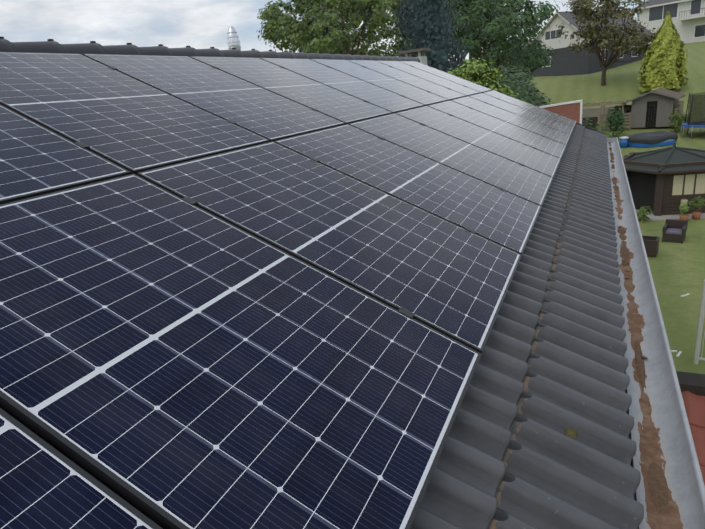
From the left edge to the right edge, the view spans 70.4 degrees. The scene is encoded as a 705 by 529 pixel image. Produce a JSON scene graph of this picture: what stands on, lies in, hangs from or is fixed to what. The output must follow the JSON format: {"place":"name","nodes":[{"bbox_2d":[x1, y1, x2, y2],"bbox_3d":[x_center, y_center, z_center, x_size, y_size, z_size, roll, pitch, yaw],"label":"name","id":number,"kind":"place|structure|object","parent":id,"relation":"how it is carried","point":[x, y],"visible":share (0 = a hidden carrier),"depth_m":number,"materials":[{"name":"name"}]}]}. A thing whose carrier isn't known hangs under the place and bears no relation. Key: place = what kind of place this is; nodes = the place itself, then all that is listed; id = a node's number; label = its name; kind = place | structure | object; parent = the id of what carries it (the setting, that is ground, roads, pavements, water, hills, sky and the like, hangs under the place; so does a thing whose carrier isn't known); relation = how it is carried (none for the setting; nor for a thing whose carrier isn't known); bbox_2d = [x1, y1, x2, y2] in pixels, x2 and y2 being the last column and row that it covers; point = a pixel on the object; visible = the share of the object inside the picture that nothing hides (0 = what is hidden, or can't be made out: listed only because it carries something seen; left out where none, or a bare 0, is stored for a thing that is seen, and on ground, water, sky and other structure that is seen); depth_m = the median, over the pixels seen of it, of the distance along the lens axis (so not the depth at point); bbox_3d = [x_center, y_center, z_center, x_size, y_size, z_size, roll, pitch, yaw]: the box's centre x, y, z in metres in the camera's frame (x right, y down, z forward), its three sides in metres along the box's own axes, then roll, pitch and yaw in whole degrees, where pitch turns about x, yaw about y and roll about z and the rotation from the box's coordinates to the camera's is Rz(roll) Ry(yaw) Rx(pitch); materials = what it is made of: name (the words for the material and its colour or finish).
{"place":"outdoors","nodes":[
{"label":"outdoors","id":0,"kind":"place"},
{"bbox_2d":[0,0,647,62],"label":"sky","id":1,"kind":"structure","parent":0,"point":[197,24],"materials":[{"name":"white"}]},
{"bbox_2d":[538,100,582,124],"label":"brick garage","id":2,"kind":"structure","parent":0,"point":[573,111],"depth_m":22.16,"materials":[{"name":"red brick"}]},
{"bbox_2d":[456,41,704,373],"bbox_3d":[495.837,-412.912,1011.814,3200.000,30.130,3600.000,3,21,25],"label":"lawn","id":3,"kind":"structure","parent":0,"point":[677,269],"depth_m":15.70,"materials":[{"name":"green plant"}]},
{"bbox_2d":[256,0,413,56],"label":"tree","id":4,"kind":"object","parent":3,"relation":"on","point":[321,31],"visible":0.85,"depth_m":26.86,"materials":[{"name":"green plant"}]},
{"bbox_2d":[379,0,478,75],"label":"blue spruce tree","id":5,"kind":"object","parent":3,"relation":"on","point":[424,23],"visible":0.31,"depth_m":28.98,"materials":[{"name":"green plant"}]},
{"bbox_2d":[390,0,562,72],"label":"tree","id":6,"kind":"object","parent":3,"relation":"on","point":[482,19],"visible":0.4,"depth_m":31.31,"materials":[{"name":"green plant"}]},
{"bbox_2d":[448,56,518,97],"bbox_3d":[5.419,-5.718,21.913,3.503,6.231,3.205,9,24,38],"label":"bush","id":7,"kind":"object","parent":3,"relation":"on","point":[473,69],"visible":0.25,"depth_m":20.52,"materials":[{"name":"green plant"}]},
{"bbox_2d":[472,38,556,81],"bbox_3d":[11.485,-12.450,36.105,6.034,7.912,5.906,3,21,25],"label":"tree","id":8,"kind":"object","parent":3,"relation":"on","point":[523,59],"visible":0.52,"depth_m":33.70,"materials":[{"name":"green plant"}]},
{"bbox_2d":[487,62,552,106],"bbox_3d":[9.827,-9.218,30.598,5.570,5.969,3.381,3,21,25],"label":"hedge","id":9,"kind":"object","parent":3,"relation":"on","point":[526,91],"visible":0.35,"depth_m":29.14,"materials":[{"name":"green plant"}]},
{"bbox_2d":[511,122,605,425],"bbox_3d":[-1.378,0.593,5.786,7.752,5.550,14.680,3,21,25],"label":"house shell","id":10,"kind":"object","parent":3,"relation":"on","point":[586,127],"visible":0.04,"depth_m":10.06,"materials":[{"name":"tile"}]},
{"bbox_2d":[0,37,419,62],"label":"ridge tiles","id":11,"kind":"object","parent":10,"relation":"on","point":[53,46],"visible":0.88,"depth_m":4.56,"materials":[{"name":"grey tile"}]},
{"bbox_2d":[0,124,643,528],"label":"roof tiles","id":12,"kind":"object","parent":10,"relation":"on","point":[512,456],"visible":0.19,"depth_m":1.92,"materials":[{"name":"grey tile"}]},
{"bbox_2d":[227,26,240,50],"bbox_3d":[-1.454,-2.535,6.319,0.157,0.869,0.159,3,21,25],"label":"chimney cowl","id":13,"kind":"object","parent":12,"relation":"on","point":[233,40],"visible":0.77,"depth_m":6.18,"materials":[{"name":"silver metal"}]},
{"bbox_2d":[0,52,575,528],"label":"solar panels","id":14,"kind":"object","parent":12,"relation":"on","point":[252,292],"visible":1,"depth_m":1.86,"materials":[{"name":"blue"}]},
{"bbox_2d":[398,48,430,64],"bbox_3d":[1.973,-2.907,14.271,0.700,5.960,0.700,3,21,25],"label":"chimney","id":15,"kind":"object","parent":12,"relation":"on","point":[423,57],"visible":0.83,"depth_m":13.15,"materials":[{"name":"concrete"}]},
{"bbox_2d":[607,137,704,528],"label":"gutter","id":16,"kind":"object","parent":10,"relation":"attached to","point":[660,434],"visible":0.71,"depth_m":2.29,"materials":[{"name":"metal"}]},
{"bbox_2d":[556,142,668,514],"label":"roof litter","id":17,"kind":"object","parent":16,"relation":"in","point":[658,486],"visible":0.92,"depth_m":1.90,"materials":[{"name":"brown plant"}]},
{"bbox_2d":[529,10,651,76],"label":"house","id":18,"kind":"structure","parent":3,"relation":"on","point":[567,62],"depth_m":54.80,"materials":[{"name":"paint"}]},
{"bbox_2d":[583,117,608,135],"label":"hedge","id":19,"kind":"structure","parent":3,"relation":"on","point":[588,118],"depth_m":27.20,"materials":[{"name":"green plant"}]},
{"bbox_2d":[582,99,628,127],"bbox_3d":[18.371,-11.058,37.086,3.500,1.943,1.900,6,22,33],"label":"pergola","id":20,"kind":"object","parent":3,"relation":"on","point":[594,121],"visible":0.42,"depth_m":36.77,"materials":[{"name":"wood"}]},
{"bbox_2d":[556,0,657,85],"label":"fruit tree","id":21,"kind":"object","parent":3,"relation":"on","point":[618,45],"visible":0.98,"depth_m":42.99,"materials":[{"name":"green plant"}]},
{"bbox_2d":[582,104,631,120],"bbox_3d":[19.012,-11.178,38.417,4.600,1.750,0.250,3,21,25],"label":"wooden fence","id":22,"kind":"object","parent":3,"relation":"on","point":[591,112],"depth_m":38.28,"materials":[{"name":"beige wood"}]},
{"bbox_2d":[604,105,625,137],"bbox_3d":[17.653,-9.560,33.615,1.275,2.223,1.604,3,21,25],"label":"bush","id":23,"kind":"object","parent":3,"relation":"on","point":[615,120],"visible":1,"depth_m":33.31,"materials":[{"name":"green plant"}]},
{"bbox_2d":[619,136,628,147],"bbox_3d":[17.098,-7.614,31.019,1.044,0.620,0.580,-3,19,11],"label":"rain barrel","id":24,"kind":"object","parent":3,"relation":"on","point":[623,142],"visible":0.62,"depth_m":30.89,"materials":[{"name":"blue plastic"}]},
{"bbox_2d":[600,88,685,129],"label":"garden shed","id":25,"kind":"structure","parent":3,"relation":"on","point":[660,105],"depth_m":34.43,"materials":[{"name":"wood"}]},
{"bbox_2d":[637,206,652,221],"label":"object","id":26,"kind":"object","parent":3,"relation":"on","point":[641,213],"visible":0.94,"depth_m":16.43,"materials":[{"name":"green plant"}]},
{"bbox_2d":[642,235,658,256],"bbox_3d":[8.059,-0.506,13.702,0.520,0.460,0.420,8,24,36],"label":"planter","id":27,"kind":"object","parent":3,"relation":"on","point":[651,244],"visible":0.58,"depth_m":13.50,"materials":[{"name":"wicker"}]},
{"bbox_2d":[626,131,677,146],"bbox_3d":[18.249,-7.712,30.589,2.821,0.806,1.736,3,21,25],"label":"covered pool","id":28,"kind":"object","parent":3,"relation":"on","point":[654,139],"visible":0.96,"depth_m":30.01,"materials":[{"name":"blue"}]},
{"bbox_2d":[637,11,687,91],"bbox_3d":[25.029,-16.870,40.141,3.589,6.318,3.518,3,21,25],"label":"thuja tree","id":29,"kind":"object","parent":3,"relation":"on","point":[664,64],"visible":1,"depth_m":39.42,"materials":[{"name":"green plant"}]},
{"bbox_2d":[623,143,704,220],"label":"pavilion","id":30,"kind":"structure","parent":3,"relation":"on","point":[664,183],"depth_m":16.73,"materials":[{"name":"brown wood"}]},
{"bbox_2d":[633,0,704,46],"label":"white house","id":31,"kind":"structure","parent":3,"relation":"on","point":[688,18],"depth_m":67.93,"materials":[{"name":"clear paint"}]},
{"bbox_2d":[662,219,687,243],"bbox_3d":[9.372,-0.971,14.550,0.546,0.546,0.530,9,24,38],"label":"rattan chair","id":32,"kind":"object","parent":3,"relation":"on","point":[674,230],"visible":1,"depth_m":14.49,"materials":[{"name":"wicker"}]},
{"bbox_2d":[668,110,687,132],"bbox_3d":[21.472,-9.426,32.916,1.278,1.418,1.244,3,21,25],"label":"bush","id":33,"kind":"object","parent":3,"relation":"on","point":[678,120],"visible":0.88,"depth_m":32.74,"materials":[{"name":"green plant"}]},
{"bbox_2d":[671,293,689,356],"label":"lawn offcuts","id":34,"kind":"object","parent":3,"relation":"on","point":[678,354],"visible":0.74,"depth_m":9.08,"materials":[{"name":"white paint"}]},
{"bbox_2d":[679,211,701,219],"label":"flower pots","id":35,"kind":"object","parent":3,"relation":"on","point":[696,215],"visible":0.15,"depth_m":16.15,"materials":[{"name":"orange ceramic"}]},
{"bbox_2d":[679,201,689,214],"bbox_3d":[10.657,-1.799,16.036,0.353,0.460,0.305,-5,19,4],"label":"potted bush","id":36,"kind":"object","parent":35,"relation":"on","point":[683,207],"visible":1,"depth_m":15.98,"materials":[{"name":"green plant"}]},
{"bbox_2d":[689,196,704,210],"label":"potted bush","id":37,"kind":"object","parent":35,"relation":"on","point":[699,204],"visible":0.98,"depth_m":16.09,"materials":[{"name":"green plant"}]},
{"bbox_2d":[680,92,704,139],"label":"trampoline","id":38,"kind":"object","parent":3,"relation":"on","point":[695,116],"visible":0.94,"depth_m":30.30,"materials":[{"name":"blue"}]},
{"bbox_2d":[693,280,704,363],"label":"swing frame","id":39,"kind":"object","parent":3,"relation":"on","point":[697,358],"visible":1,"depth_m":8.45,"materials":[{"name":"grey paint"}]},
{"bbox_2d":[676,371,704,484],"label":"annex roof","id":40,"kind":"structure","parent":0,"point":[692,386],"depth_m":3.97,"materials":[{"name":"tile"}]}
]}

